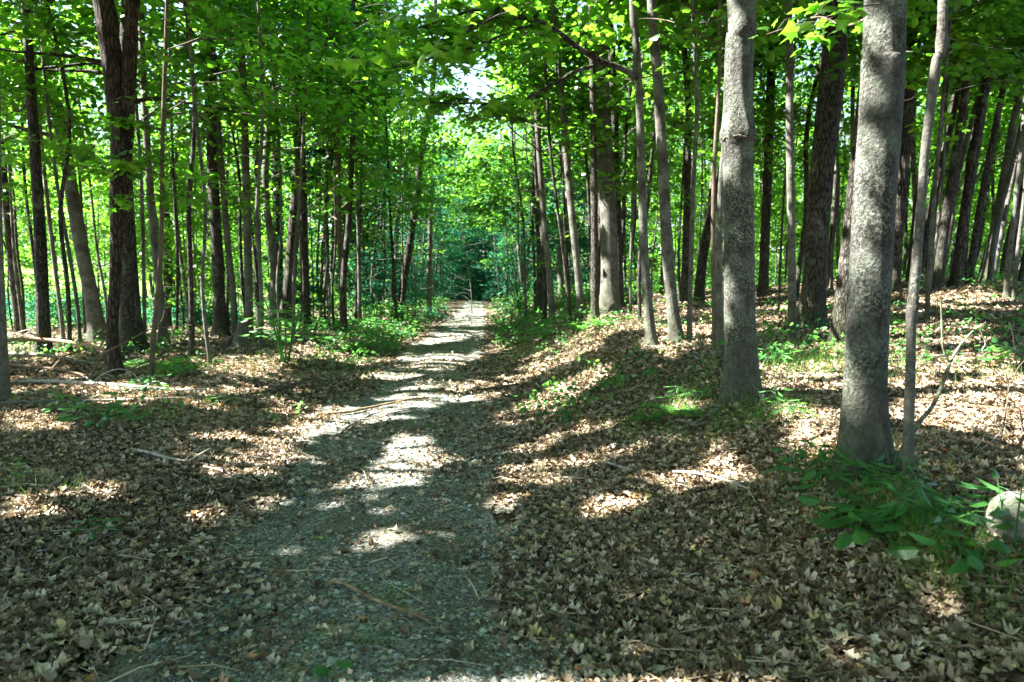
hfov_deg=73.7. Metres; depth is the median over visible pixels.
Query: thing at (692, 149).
tree
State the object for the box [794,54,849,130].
sapling
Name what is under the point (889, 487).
seedling
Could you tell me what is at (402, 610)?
fallen branch
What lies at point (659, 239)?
sapling
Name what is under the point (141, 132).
sapling
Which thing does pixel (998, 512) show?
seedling
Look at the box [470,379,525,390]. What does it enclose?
fallen branch
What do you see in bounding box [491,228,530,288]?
sapling
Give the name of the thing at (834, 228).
sapling
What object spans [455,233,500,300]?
sapling
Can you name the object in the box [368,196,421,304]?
sapling
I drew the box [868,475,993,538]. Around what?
seedling
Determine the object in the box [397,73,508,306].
tree
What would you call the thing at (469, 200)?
sapling
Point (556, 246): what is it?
sapling
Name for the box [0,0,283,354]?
tree
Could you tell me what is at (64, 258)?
sapling
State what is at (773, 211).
sapling
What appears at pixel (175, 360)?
fern
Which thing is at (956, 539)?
grass
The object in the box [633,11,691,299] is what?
sapling
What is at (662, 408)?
fern
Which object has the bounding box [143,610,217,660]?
fallen branch
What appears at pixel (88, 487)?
fallen branch
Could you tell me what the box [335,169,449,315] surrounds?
sapling
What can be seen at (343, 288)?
tree
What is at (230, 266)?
tree
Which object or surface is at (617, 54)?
tree
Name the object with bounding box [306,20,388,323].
sapling
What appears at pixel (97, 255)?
sapling
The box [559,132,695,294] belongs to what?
sapling
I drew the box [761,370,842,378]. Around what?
fallen branch
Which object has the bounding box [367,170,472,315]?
sapling
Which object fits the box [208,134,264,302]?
sapling
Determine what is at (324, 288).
sapling
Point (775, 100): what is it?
sapling
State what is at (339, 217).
tree
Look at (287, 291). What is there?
tree
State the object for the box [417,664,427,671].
rock
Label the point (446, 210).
sapling
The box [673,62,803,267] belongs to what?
sapling
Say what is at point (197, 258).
sapling
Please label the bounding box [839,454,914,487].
seedling
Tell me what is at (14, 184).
tree
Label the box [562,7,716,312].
sapling
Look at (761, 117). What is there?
sapling
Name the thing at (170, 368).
fern
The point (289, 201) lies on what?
sapling
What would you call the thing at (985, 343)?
fallen branch
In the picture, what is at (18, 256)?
sapling
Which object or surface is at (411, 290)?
sapling
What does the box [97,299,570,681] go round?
path
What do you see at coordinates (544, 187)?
tree
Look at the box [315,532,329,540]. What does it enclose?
seedling
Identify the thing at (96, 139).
sapling
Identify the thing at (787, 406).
seedling
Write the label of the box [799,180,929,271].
sapling
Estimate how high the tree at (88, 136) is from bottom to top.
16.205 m
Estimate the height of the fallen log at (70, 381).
0.136 m
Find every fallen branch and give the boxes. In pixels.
[3,529,124,575]
[5,470,69,484]
[9,326,34,336]
[71,480,100,493]
[90,304,188,377]
[93,368,138,381]
[136,446,208,461]
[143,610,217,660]
[149,593,208,631]
[202,446,306,460]
[203,465,256,480]
[246,371,339,394]
[324,581,430,622]
[338,407,422,435]
[383,555,428,606]
[396,564,581,626]
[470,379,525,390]
[472,600,531,610]
[592,307,627,324]
[605,484,650,490]
[607,461,632,470]
[609,422,711,446]
[636,561,731,597]
[644,351,712,368]
[649,383,788,448]
[672,469,751,489]
[705,557,838,631]
[738,616,797,617]
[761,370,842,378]
[801,482,876,495]
[801,521,864,548]
[802,625,880,630]
[842,300,973,515]
[856,633,945,659]
[866,519,909,600]
[867,604,989,609]
[936,469,1023,493]
[940,470,1023,494]
[947,423,1005,456]
[954,610,1022,656]
[958,361,1023,448]
[980,322,1020,363]
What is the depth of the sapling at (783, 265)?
36.13 m
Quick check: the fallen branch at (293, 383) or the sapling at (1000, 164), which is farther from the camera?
the sapling at (1000, 164)
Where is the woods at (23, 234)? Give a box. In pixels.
[3,2,1022,305]
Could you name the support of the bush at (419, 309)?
on the ground at (1014, 675)
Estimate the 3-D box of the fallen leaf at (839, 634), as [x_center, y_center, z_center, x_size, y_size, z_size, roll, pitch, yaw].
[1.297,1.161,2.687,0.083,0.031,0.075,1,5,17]
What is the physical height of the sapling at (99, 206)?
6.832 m
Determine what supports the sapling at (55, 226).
on the ground at (1014, 675)
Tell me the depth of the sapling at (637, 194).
37.38 m
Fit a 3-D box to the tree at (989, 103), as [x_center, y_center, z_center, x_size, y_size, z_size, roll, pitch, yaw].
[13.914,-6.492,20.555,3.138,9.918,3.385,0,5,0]
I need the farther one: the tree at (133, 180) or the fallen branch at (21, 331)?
the tree at (133, 180)
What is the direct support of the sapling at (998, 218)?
on the ground at (1014, 675)
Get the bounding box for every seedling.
[0,457,27,475]
[44,402,86,412]
[53,400,153,426]
[69,517,121,539]
[113,374,170,394]
[210,392,243,404]
[314,660,353,681]
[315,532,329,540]
[599,374,634,383]
[657,381,718,400]
[750,387,818,423]
[758,341,803,369]
[759,433,849,484]
[775,447,889,496]
[784,334,844,354]
[798,489,903,548]
[817,492,908,534]
[838,479,957,525]
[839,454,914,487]
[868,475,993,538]
[877,457,942,497]
[886,522,1023,574]
[905,496,984,525]
[948,469,1023,547]
[972,342,1023,365]
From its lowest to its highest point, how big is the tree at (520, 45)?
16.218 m
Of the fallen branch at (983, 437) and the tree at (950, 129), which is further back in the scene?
the tree at (950, 129)
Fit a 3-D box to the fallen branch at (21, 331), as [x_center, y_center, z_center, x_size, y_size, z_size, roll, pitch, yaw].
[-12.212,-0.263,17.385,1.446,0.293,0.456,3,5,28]
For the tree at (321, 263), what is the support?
on the ground at (1014, 675)
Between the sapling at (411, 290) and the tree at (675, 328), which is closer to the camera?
the tree at (675, 328)
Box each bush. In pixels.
[238,295,332,362]
[245,328,302,347]
[371,319,419,332]
[412,305,452,323]
[479,261,554,314]
[487,293,534,318]
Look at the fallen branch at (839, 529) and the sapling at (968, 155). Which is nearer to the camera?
the fallen branch at (839, 529)
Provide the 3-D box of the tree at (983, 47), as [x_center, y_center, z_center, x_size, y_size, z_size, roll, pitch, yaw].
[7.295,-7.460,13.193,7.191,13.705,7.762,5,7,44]
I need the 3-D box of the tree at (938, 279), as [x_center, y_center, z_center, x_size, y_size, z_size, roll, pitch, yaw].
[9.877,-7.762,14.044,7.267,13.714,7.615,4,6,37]
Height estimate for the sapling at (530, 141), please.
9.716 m
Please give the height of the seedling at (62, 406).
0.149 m
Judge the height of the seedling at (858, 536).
0.214 m
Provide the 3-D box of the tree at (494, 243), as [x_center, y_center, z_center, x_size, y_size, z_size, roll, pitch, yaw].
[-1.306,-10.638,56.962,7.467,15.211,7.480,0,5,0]
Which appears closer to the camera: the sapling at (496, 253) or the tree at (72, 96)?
the tree at (72, 96)
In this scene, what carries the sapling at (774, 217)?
on the ground at (1014, 675)
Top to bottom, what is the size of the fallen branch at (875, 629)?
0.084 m
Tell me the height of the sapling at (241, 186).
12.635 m
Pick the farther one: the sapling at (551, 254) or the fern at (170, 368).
the sapling at (551, 254)
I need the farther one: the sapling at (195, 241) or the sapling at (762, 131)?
the sapling at (195, 241)
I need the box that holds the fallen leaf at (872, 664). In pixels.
[861,659,884,667]
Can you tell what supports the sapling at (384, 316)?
on the ground at (1014, 675)
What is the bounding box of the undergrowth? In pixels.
[5,280,243,326]
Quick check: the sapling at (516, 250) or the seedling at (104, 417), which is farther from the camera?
the sapling at (516, 250)
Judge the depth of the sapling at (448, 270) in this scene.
66.54 m
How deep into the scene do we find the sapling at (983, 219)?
23.37 m
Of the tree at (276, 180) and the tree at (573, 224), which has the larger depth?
the tree at (276, 180)
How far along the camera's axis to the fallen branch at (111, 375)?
9.54 m
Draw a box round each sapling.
[0,0,150,351]
[0,0,168,347]
[0,6,138,283]
[1,1,87,333]
[1,72,83,185]
[2,158,71,303]
[3,95,43,329]
[5,56,82,315]
[7,118,69,232]
[12,5,149,333]
[12,116,53,232]
[20,127,88,225]
[22,169,148,302]
[24,142,171,312]
[27,82,81,293]
[38,13,184,267]
[46,28,135,315]
[55,175,152,295]
[59,72,135,283]
[61,0,318,377]
[64,175,171,284]
[67,5,186,138]
[71,4,205,309]
[71,129,242,325]
[75,175,146,282]
[83,3,241,328]
[83,148,254,306]
[95,32,188,235]
[116,0,208,356]
[132,122,296,304]
[134,2,253,326]
[135,162,265,297]
[135,193,236,292]
[139,108,154,296]
[140,186,239,307]
[141,44,286,326]
[142,39,204,327]
[145,1,255,315]
[163,207,236,273]
[178,68,290,315]
[186,0,219,364]
[190,50,310,320]
[200,130,264,302]
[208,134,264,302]
[210,0,314,333]
[214,0,302,348]
[217,128,271,210]
[223,124,291,273]
[226,125,321,260]
[234,110,288,308]
[235,46,287,314]
[235,141,380,323]
[248,0,342,330]
[251,8,374,315]
[253,140,413,312]
[254,136,313,268]
[259,142,381,320]
[261,129,316,226]
[261,188,338,296]
[264,1,444,324]
[271,129,361,317]
[274,0,465,321]
[277,1,384,331]
[277,49,377,319]
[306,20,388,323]
[311,193,389,311]
[321,161,441,318]
[322,12,472,320]
[329,156,429,316]
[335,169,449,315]
[343,0,470,326]
[346,49,483,319]
[347,227,399,292]
[352,189,444,307]
[363,182,443,308]
[364,99,425,317]
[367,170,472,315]
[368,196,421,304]
[368,201,427,300]
[385,117,445,310]
[388,113,485,261]
[393,96,467,308]
[397,209,465,296]
[400,211,464,302]
[400,223,441,297]
[404,225,447,301]
[413,228,452,301]
[415,135,477,303]
[416,246,449,290]
[418,236,457,292]
[425,0,617,321]
[427,1,644,325]
[431,0,590,321]
[432,239,463,294]
[434,223,477,301]
[435,195,515,312]
[448,237,485,296]
[451,241,477,293]
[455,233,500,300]
[456,0,573,305]
[460,52,585,255]
[460,245,491,299]
[470,8,667,292]
[471,234,504,298]
[473,232,520,299]
[475,163,526,280]
[476,78,560,279]
[476,235,517,296]
[477,1,722,307]
[478,122,555,261]
[479,16,585,306]
[481,235,528,294]
[484,204,536,293]
[486,220,536,295]
[487,135,588,287]
[491,158,584,296]
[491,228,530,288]
[495,1,571,310]
[496,219,536,282]
[496,232,517,295]
[497,1,590,294]
[498,200,582,291]
[506,202,588,286]
[507,118,575,183]
[519,98,678,294]
[519,172,589,289]
[525,155,649,285]
[526,185,589,294]
[529,0,790,351]
[530,151,629,291]
[550,152,638,282]
[552,157,638,282]
[553,9,710,255]
[553,27,677,295]
[554,7,646,293]
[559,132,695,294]
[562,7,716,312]
[564,153,671,281]
[580,0,825,339]
[581,2,706,254]
[589,48,648,93]
[610,14,710,304]
[614,8,714,318]
[620,27,778,283]
[620,36,714,214]
[621,37,691,287]
[621,93,658,233]
[626,106,680,243]
[626,161,715,292]
[629,49,715,266]
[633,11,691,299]
[636,189,715,274]
[647,29,755,288]
[647,51,694,294]
[647,88,714,246]
[654,12,812,215]
[667,10,821,177]
[669,49,721,253]
[672,70,794,226]
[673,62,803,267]
[674,39,782,228]
[691,5,814,299]
[696,139,759,236]
[701,14,815,201]
[702,19,819,103]
[704,106,848,264]
[706,76,803,148]
[711,59,809,152]
[753,32,922,295]
[754,9,808,254]
[754,84,814,174]
[754,159,803,283]
[754,170,785,268]
[755,8,959,177]
[755,176,803,278]
[755,182,829,279]
[756,39,810,281]
[756,75,811,244]
[757,15,859,287]
[759,122,849,251]
[772,51,856,222]
[775,9,817,284]
[777,0,799,309]
[777,19,860,279]
[794,29,861,290]
[794,43,995,210]
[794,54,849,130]
[794,97,916,254]
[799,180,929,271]
[840,22,1023,285]
[845,0,1023,318]
[847,44,1020,281]
[901,0,948,484]
[902,66,971,278]
[902,111,996,254]
[902,138,956,258]
[902,148,985,260]
[903,97,1016,250]
[905,71,1023,299]
[906,3,987,286]
[908,89,1000,222]
[909,58,1004,211]
[909,82,1021,275]
[923,68,971,187]
[926,148,1023,268]
[929,161,1023,274]
[930,90,1023,214]
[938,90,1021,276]
[941,87,1023,219]
[948,192,1004,272]
[956,89,1008,272]
[960,8,1009,206]
[961,118,1014,222]
[969,88,1022,279]
[969,95,1020,118]
[969,129,1023,262]
[971,91,1019,266]
[971,167,1023,265]
[977,22,1023,158]
[985,14,1023,282]
[988,25,1023,169]
[999,178,1023,278]
[1017,252,1023,281]
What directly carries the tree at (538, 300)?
on the ground at (1014, 675)
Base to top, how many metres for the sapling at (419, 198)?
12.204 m
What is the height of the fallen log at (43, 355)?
0.189 m
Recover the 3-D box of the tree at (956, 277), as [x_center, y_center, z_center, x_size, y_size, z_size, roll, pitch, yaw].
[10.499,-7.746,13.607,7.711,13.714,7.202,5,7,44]
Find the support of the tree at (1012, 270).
on the ground at (1014, 675)
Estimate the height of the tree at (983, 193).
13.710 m
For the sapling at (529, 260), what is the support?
on the ground at (1014, 675)
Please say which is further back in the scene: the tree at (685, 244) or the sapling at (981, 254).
the sapling at (981, 254)
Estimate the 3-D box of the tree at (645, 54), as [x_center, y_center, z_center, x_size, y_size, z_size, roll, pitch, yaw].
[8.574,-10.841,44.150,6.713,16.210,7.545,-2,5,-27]
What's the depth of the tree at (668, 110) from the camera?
24.55 m
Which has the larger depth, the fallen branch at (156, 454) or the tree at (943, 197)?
the tree at (943, 197)
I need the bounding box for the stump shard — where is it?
[216,327,235,347]
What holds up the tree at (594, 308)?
on the ground at (1014, 675)
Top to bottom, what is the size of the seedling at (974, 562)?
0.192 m
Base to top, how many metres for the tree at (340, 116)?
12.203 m
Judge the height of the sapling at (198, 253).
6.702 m
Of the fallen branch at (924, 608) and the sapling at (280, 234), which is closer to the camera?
the fallen branch at (924, 608)
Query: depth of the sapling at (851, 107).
15.91 m
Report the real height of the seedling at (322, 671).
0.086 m
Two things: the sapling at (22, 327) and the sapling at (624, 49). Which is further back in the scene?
the sapling at (624, 49)
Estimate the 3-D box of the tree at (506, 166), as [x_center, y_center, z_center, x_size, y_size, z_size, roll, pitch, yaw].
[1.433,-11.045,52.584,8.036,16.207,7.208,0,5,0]
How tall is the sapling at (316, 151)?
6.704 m
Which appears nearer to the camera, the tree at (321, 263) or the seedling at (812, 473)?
the seedling at (812, 473)
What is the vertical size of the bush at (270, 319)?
1.212 m
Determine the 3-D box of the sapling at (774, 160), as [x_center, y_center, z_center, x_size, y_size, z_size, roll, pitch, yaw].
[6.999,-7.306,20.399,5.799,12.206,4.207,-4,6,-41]
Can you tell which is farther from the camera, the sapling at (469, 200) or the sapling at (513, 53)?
the sapling at (469, 200)
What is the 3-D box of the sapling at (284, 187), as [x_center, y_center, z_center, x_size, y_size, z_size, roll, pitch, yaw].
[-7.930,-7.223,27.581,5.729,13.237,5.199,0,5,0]
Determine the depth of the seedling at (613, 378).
7.98 m
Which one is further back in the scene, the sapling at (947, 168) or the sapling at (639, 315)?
the sapling at (947, 168)
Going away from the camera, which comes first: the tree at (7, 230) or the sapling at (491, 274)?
the tree at (7, 230)
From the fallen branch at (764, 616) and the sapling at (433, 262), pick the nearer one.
the fallen branch at (764, 616)
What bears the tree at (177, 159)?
on the ground at (1014, 675)
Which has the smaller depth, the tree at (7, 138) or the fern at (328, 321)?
the tree at (7, 138)
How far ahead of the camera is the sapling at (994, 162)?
22.16 m
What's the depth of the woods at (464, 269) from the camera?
68.83 m
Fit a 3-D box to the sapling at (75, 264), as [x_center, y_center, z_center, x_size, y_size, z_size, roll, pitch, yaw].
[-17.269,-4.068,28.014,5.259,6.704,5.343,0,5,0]
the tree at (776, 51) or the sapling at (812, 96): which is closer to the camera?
the tree at (776, 51)
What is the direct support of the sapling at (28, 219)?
on the ground at (1014, 675)
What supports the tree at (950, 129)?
on the ground at (1014, 675)
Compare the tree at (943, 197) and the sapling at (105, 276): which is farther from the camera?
the sapling at (105, 276)
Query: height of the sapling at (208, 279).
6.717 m
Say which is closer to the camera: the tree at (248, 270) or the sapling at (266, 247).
the tree at (248, 270)
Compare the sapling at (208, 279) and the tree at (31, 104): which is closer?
the tree at (31, 104)
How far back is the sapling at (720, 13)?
8.22 m
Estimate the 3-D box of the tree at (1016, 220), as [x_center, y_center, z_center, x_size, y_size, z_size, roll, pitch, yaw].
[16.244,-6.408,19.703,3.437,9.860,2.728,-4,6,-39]
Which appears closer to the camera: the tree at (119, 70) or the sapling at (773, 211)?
the tree at (119, 70)
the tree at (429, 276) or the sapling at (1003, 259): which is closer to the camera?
the sapling at (1003, 259)
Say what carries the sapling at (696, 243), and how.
on the ground at (1014, 675)
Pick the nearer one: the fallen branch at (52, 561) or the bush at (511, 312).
the fallen branch at (52, 561)
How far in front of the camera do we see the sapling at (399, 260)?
41.39 m
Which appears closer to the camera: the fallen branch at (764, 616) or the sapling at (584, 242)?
the fallen branch at (764, 616)
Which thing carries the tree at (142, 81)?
on the ground at (1014, 675)
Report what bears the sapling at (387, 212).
on the ground at (1014, 675)
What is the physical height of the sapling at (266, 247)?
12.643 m
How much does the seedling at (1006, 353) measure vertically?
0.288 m
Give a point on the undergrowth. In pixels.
(198, 313)
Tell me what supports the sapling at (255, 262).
on the ground at (1014, 675)
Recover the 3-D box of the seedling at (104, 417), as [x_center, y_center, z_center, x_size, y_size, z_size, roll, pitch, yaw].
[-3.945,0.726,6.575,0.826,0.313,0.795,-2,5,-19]
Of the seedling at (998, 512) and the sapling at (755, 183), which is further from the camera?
the sapling at (755, 183)
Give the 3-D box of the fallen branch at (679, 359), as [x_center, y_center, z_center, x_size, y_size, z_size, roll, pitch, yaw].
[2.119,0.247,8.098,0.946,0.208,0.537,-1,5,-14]
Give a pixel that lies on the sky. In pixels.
(474, 80)
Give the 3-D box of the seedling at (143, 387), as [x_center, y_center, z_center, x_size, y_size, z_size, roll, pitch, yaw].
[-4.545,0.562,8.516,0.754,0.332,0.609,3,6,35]
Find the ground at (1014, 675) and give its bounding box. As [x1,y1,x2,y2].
[0,263,1023,681]
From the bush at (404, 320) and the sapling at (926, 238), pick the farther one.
the bush at (404, 320)
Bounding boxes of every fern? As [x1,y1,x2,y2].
[123,359,148,367]
[140,357,198,366]
[153,364,200,375]
[308,336,338,343]
[314,319,338,324]
[344,343,373,349]
[531,327,558,334]
[560,322,590,330]
[582,318,614,326]
[625,411,661,421]
[637,402,704,416]
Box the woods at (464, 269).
[388,216,555,300]
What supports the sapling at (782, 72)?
on the ground at (1014, 675)
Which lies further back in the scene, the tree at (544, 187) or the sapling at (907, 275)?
the tree at (544, 187)
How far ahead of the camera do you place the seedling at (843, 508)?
3.44 m
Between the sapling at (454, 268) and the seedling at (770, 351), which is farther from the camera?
the sapling at (454, 268)
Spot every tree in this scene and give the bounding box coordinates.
[0,0,53,401]
[0,0,156,125]
[0,0,182,341]
[0,0,273,352]
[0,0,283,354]
[0,0,328,342]
[0,1,108,339]
[0,1,120,171]
[1,3,82,332]
[3,68,83,285]
[5,73,105,270]
[17,73,107,270]
[24,0,245,339]
[42,1,265,328]
[44,54,98,233]
[54,5,229,318]
[64,0,358,336]
[74,86,184,274]
[84,0,406,334]
[92,0,139,377]
[94,23,234,330]
[99,0,390,327]
[146,0,412,334]
[147,0,453,323]
[147,4,306,334]
[172,0,389,306]
[179,0,452,328]
[188,56,292,326]
[202,79,290,307]
[221,101,367,313]
[222,0,479,332]
[275,9,388,327]
[278,119,380,322]
[291,79,390,318]
[306,0,476,309]
[307,83,424,312]
[314,116,399,274]
[318,0,456,315]
[323,0,725,348]
[330,81,432,310]
[333,81,443,305]
[383,0,505,320]
[391,0,631,327]
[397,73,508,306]
[418,120,477,300]
[423,0,816,313]
[425,182,433,317]
[428,9,681,304]
[433,0,680,318]
[439,34,575,290]
[445,1,620,316]
[446,57,557,308]
[447,1,651,201]
[461,124,528,300]
[463,123,562,302]
[465,0,724,307]
[468,0,714,321]
[477,2,632,296]
[481,117,554,231]
[482,1,651,293]
[491,0,702,135]
[498,65,578,293]
[558,0,813,342]
[581,2,816,301]
[618,0,827,336]
[618,20,722,293]
[620,53,711,275]
[622,19,720,254]
[625,0,804,302]
[630,97,700,243]
[645,3,850,297]
[654,0,808,359]
[675,90,754,230]
[714,0,764,408]
[724,0,1023,292]
[748,0,906,488]
[759,0,1023,298]
[783,93,849,239]
[793,13,987,202]
[797,0,956,331]
[824,0,1023,343]
[841,25,1021,166]
[842,0,1023,287]
[849,0,1023,287]
[857,1,1023,283]
[902,101,937,270]
[907,0,1023,298]
[918,30,1005,277]
[919,9,1023,281]
[920,94,1023,278]
[923,31,1021,239]
[925,83,988,195]
[932,87,1009,257]
[933,117,965,246]
[938,37,1018,275]
[945,24,1023,272]
[967,88,1010,264]
[1004,105,1021,259]
[1004,177,1023,274]
[1018,249,1023,272]
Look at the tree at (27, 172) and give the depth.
34.67 m
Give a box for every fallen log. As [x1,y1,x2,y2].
[0,391,269,403]
[7,332,105,351]
[8,352,106,365]
[9,350,89,376]
[10,376,222,390]
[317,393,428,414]
[888,350,1022,361]
[888,397,1023,411]
[891,427,953,435]
[949,372,1023,392]
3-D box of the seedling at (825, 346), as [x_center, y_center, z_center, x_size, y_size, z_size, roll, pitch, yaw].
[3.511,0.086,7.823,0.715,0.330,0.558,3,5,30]
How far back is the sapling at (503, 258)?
60.85 m
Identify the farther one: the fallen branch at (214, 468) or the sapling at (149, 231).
the sapling at (149, 231)
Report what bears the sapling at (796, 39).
on the ground at (1014, 675)
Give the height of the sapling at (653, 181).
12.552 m
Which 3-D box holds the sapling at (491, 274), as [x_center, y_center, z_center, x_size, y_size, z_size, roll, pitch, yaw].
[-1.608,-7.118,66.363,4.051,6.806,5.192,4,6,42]
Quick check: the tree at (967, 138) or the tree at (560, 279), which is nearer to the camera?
the tree at (967, 138)
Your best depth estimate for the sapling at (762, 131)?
22.22 m
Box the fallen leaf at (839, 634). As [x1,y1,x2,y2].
[829,627,851,644]
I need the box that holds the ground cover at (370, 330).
[5,261,1023,421]
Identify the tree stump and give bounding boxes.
[230,321,248,347]
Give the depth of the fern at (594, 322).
12.89 m
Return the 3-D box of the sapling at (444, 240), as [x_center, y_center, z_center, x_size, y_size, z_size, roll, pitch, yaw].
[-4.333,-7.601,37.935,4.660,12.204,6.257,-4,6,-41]
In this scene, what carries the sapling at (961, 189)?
on the ground at (1014, 675)
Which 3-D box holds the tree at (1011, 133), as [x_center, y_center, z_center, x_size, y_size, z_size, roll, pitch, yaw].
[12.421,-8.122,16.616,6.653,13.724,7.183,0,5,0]
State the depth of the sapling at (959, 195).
25.62 m
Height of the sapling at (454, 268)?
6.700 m
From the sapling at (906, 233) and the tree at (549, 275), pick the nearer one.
the tree at (549, 275)
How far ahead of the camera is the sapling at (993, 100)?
20.96 m
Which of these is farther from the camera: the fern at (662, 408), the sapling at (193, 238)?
the sapling at (193, 238)
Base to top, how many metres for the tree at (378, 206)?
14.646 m
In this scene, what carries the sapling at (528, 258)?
on the ground at (1014, 675)
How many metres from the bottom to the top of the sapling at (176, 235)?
10.205 m
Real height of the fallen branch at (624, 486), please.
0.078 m
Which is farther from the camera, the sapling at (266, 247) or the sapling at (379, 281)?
the sapling at (266, 247)
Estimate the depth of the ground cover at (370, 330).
13.95 m
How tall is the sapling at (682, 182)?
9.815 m
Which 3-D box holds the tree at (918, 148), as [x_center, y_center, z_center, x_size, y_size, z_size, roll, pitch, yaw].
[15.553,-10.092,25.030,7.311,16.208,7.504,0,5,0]
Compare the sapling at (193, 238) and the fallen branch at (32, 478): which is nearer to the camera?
the fallen branch at (32, 478)
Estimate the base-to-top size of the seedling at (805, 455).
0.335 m
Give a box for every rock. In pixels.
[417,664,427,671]
[984,490,1023,542]
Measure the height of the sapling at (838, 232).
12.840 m
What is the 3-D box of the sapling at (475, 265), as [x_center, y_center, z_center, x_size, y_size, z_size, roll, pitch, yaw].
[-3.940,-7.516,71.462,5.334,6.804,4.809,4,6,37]
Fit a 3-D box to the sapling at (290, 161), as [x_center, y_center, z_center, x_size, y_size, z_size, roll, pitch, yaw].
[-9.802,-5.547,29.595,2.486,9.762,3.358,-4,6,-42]
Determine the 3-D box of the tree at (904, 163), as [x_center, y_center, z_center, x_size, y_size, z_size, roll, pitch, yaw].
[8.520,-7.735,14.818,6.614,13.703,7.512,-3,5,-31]
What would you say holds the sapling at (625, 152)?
on the ground at (1014, 675)
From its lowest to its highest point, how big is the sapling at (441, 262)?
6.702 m
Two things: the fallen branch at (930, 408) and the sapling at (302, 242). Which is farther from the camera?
the sapling at (302, 242)
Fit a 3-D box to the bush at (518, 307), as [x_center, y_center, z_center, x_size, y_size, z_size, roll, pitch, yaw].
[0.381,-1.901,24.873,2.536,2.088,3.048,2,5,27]
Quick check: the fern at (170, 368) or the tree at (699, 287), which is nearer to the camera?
the fern at (170, 368)
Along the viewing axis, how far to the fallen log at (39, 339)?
12.30 m
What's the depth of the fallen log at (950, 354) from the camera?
7.72 m
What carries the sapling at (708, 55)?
on the ground at (1014, 675)
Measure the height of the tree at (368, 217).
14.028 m
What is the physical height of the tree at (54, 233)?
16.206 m
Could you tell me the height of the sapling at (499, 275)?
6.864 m
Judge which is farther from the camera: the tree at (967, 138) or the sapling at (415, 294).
the sapling at (415, 294)
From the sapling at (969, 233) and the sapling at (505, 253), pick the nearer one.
the sapling at (969, 233)
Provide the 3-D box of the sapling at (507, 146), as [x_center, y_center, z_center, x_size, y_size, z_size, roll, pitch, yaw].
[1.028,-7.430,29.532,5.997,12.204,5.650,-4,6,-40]
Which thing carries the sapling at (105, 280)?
on the ground at (1014, 675)
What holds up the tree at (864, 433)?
on the ground at (1014, 675)
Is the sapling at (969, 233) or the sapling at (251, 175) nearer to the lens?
the sapling at (251, 175)
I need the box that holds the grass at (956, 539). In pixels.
[0,315,1023,681]
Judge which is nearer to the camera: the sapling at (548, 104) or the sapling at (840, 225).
the sapling at (548, 104)
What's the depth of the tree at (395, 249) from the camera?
31.97 m
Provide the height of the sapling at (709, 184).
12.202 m
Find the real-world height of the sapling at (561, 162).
12.204 m
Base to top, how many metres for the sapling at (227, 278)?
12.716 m
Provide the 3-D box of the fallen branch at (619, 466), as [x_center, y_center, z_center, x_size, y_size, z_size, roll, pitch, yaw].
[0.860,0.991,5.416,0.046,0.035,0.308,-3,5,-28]
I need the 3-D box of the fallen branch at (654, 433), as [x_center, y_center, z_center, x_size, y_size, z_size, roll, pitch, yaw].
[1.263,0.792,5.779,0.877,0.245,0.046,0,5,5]
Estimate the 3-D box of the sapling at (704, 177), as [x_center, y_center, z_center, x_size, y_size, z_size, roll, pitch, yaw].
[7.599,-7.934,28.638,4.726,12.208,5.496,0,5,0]
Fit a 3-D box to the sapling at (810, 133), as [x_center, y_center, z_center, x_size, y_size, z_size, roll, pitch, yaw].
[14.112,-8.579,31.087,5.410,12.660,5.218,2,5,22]
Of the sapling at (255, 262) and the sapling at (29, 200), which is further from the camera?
the sapling at (29, 200)
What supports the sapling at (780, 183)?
on the ground at (1014, 675)
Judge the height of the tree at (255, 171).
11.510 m
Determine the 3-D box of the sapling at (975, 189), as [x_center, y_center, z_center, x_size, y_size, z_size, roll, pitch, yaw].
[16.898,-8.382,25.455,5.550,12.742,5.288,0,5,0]
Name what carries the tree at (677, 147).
on the ground at (1014, 675)
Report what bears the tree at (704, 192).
on the ground at (1014, 675)
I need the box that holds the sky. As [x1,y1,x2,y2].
[3,0,997,285]
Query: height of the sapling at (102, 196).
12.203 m
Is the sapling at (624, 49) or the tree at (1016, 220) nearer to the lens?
the tree at (1016, 220)
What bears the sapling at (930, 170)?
on the ground at (1014, 675)
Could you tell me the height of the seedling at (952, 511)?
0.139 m
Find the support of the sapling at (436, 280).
on the ground at (1014, 675)
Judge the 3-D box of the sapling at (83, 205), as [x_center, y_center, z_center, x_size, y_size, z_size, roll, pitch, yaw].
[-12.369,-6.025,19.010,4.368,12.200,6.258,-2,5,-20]

